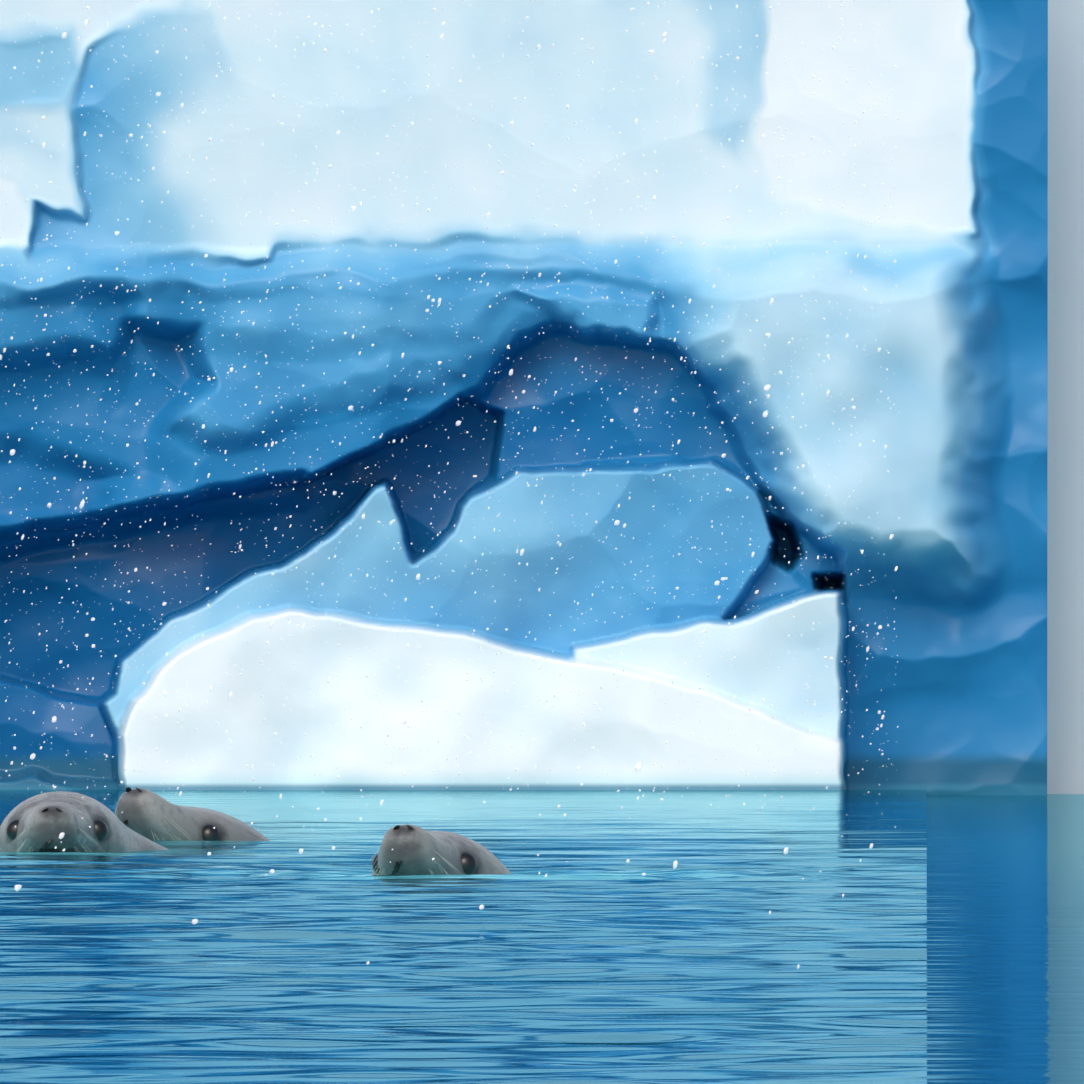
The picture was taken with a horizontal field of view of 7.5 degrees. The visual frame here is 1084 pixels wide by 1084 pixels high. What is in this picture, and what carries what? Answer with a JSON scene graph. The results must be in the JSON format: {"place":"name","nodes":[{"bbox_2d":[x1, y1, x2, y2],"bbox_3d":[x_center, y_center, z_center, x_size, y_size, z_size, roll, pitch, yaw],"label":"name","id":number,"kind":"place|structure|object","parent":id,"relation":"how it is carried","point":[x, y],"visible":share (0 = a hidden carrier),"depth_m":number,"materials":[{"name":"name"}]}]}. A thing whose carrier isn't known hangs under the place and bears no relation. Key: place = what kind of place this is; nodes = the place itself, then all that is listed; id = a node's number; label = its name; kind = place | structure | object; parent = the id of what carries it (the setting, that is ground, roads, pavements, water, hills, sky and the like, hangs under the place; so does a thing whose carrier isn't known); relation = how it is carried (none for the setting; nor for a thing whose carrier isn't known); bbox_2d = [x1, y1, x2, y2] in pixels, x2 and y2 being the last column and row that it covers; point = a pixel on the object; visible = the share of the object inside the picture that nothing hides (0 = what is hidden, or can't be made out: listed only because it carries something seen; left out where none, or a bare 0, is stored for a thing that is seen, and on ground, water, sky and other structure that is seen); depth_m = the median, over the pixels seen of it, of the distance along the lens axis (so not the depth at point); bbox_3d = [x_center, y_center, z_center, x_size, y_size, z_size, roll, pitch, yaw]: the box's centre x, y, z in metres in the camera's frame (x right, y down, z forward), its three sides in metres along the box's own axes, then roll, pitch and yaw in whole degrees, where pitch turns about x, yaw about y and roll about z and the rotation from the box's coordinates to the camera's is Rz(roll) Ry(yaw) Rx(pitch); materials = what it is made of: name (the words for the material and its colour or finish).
{"place":"outdoors","nodes":[
{"label":"outdoors","id":0,"kind":"place"},
{"bbox_2d":[0,791,167,852],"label":"seal","id":1,"kind":"object","parent":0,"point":[41,822],"visible":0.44,"depth_m":16.92,"materials":[{"name":"fur"}]},
{"bbox_2d":[115,787,269,840],"bbox_3d":[0.366,1.263,19.406,2.899,1.382,0.693,0,-1,-14],"label":"seal","id":2,"kind":"object","parent":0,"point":[150,815],"visible":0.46,"depth_m":18.79,"materials":[{"name":"fur"}]},
{"bbox_2d":[369,824,510,875],"bbox_3d":[0.372,1.385,14.406,1.737,1.797,0.487,1,-2,-32],"label":"seal","id":3,"kind":"object","parent":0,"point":[415,850],"visible":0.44,"depth_m":13.82,"materials":[{"name":"fur"}]},
{"bbox_2d":[0,0,899,968],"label":"snowflakes","id":4,"kind":"object","parent":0,"point":[54,718],"depth_m":23.58,"materials":[{"name":"white"}]},
{"bbox_2d":[927,794,1083,1083],"bbox_3d":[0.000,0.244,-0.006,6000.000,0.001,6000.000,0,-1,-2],"label":"sea water","id":5,"kind":"structure","parent":0,"point":[1005,939],"depth_m":10.55,"materials":[{"name":"blue liquid"}]},
{"bbox_2d":[0,790,926,1083],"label":"sea ripples","id":6,"kind":"object","parent":5,"relation":"on","point":[592,958],"depth_m":8.84},
{"bbox_2d":[0,0,1047,794],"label":"iceberg","id":7,"kind":"object","parent":5,"relation":"on","point":[956,160],"visible":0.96,"depth_m":42.72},
{"bbox_2d":[1047,0,1083,793],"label":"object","id":8,"kind":"object","parent":5,"relation":"on","point":[1065,573],"depth_m":44.12,"materials":[{"name":"grey"}]}
]}

